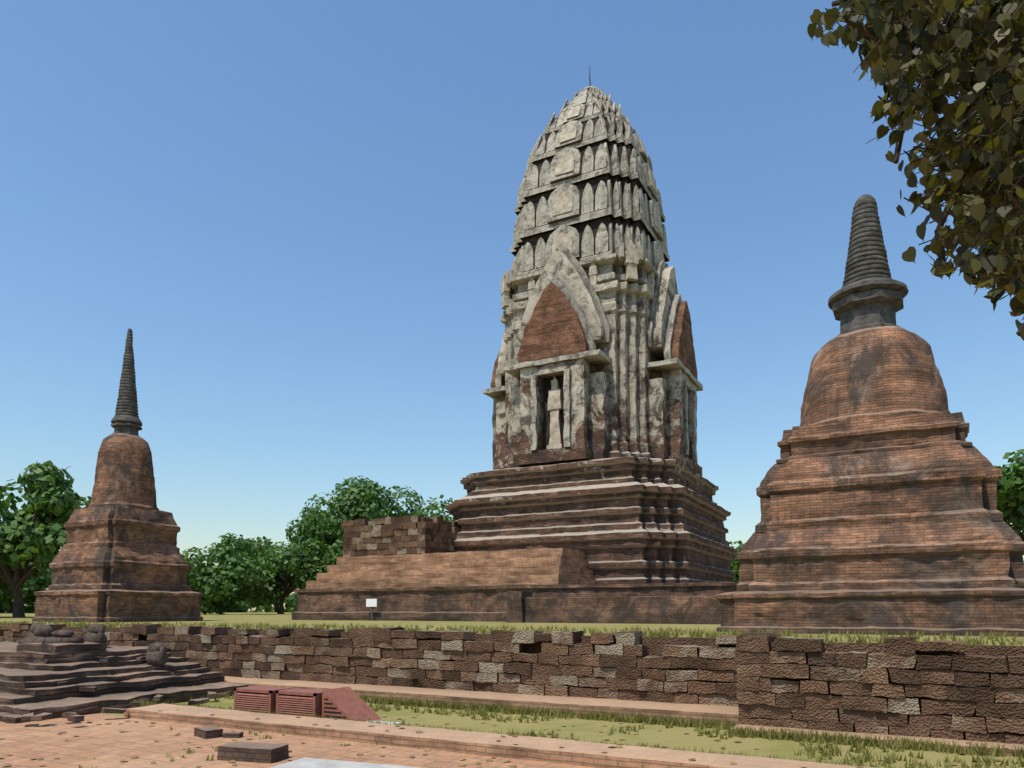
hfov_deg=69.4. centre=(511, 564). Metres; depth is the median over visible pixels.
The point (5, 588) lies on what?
tree
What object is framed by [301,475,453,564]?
tree
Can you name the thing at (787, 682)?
terrace wall
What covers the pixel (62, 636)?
statue fragment
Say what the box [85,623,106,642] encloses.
statue fragment
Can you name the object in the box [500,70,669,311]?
prang tower
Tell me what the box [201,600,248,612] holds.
bush
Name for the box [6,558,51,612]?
tree
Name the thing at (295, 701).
floodlight box
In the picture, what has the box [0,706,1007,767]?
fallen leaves
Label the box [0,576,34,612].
tree
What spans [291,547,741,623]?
prang platform
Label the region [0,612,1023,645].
terrace ground
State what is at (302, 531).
tree
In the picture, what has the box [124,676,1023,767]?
kerb
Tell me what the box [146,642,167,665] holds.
statue fragment
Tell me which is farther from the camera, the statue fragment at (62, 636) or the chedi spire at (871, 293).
the chedi spire at (871, 293)
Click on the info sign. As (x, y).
(371, 603)
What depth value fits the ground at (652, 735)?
8.87 m
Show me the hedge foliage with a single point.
(291, 603)
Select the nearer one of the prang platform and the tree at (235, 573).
the prang platform
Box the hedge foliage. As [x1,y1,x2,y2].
[3,588,297,612]
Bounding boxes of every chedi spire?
[111,328,141,436]
[828,194,908,336]
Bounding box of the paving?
[0,713,596,767]
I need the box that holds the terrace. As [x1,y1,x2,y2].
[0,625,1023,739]
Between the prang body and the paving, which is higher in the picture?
the prang body
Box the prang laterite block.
[343,515,460,556]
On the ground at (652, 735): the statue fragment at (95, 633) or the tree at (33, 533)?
the tree at (33, 533)
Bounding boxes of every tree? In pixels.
[0,460,90,617]
[0,521,53,595]
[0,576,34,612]
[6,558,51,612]
[181,533,273,614]
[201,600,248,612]
[241,536,330,613]
[241,538,298,611]
[285,506,342,569]
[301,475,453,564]
[729,540,742,580]
[996,449,1023,538]
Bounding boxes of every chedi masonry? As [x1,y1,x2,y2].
[32,433,202,621]
[715,327,1023,636]
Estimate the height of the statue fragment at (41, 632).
0.495 m
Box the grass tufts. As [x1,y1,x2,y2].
[0,620,1023,767]
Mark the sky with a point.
(299, 217)
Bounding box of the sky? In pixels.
[0,0,1023,610]
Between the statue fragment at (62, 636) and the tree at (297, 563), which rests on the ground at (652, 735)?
the tree at (297, 563)
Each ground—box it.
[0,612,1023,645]
[94,611,1023,767]
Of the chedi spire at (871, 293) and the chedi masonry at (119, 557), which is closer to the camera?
the chedi spire at (871, 293)
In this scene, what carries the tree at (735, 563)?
on the ground at (652, 735)
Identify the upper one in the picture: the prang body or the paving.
the prang body
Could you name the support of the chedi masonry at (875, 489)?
on the terrace ground at (252, 618)
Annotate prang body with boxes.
[446,244,736,583]
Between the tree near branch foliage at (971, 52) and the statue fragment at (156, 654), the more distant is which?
the statue fragment at (156, 654)
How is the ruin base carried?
on the ground at (652, 735)
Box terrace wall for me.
[0,623,1023,744]
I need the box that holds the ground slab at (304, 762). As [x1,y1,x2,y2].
[271,757,421,767]
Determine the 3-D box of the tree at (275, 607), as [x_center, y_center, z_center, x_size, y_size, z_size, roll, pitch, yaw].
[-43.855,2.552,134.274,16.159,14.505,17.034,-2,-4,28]
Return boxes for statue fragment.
[17,624,54,643]
[26,623,41,637]
[42,629,83,644]
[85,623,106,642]
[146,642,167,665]
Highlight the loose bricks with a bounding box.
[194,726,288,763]
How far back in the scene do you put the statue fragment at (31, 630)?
14.93 m
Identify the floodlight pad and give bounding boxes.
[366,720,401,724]
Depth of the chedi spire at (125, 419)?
26.98 m
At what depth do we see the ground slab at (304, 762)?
6.96 m
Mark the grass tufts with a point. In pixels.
(810, 738)
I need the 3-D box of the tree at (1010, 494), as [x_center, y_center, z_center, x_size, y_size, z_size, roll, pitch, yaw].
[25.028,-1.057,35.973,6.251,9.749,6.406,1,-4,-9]
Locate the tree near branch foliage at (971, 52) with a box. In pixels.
[807,0,1023,340]
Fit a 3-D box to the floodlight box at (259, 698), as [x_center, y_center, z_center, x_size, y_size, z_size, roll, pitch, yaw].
[-3.588,1.962,10.619,0.720,0.380,0.380,-2,-4,28]
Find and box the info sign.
[366,599,376,620]
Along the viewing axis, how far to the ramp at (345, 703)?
10.01 m
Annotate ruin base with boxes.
[0,641,249,723]
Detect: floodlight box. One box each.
[234,686,290,713]
[276,688,321,717]
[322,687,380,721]

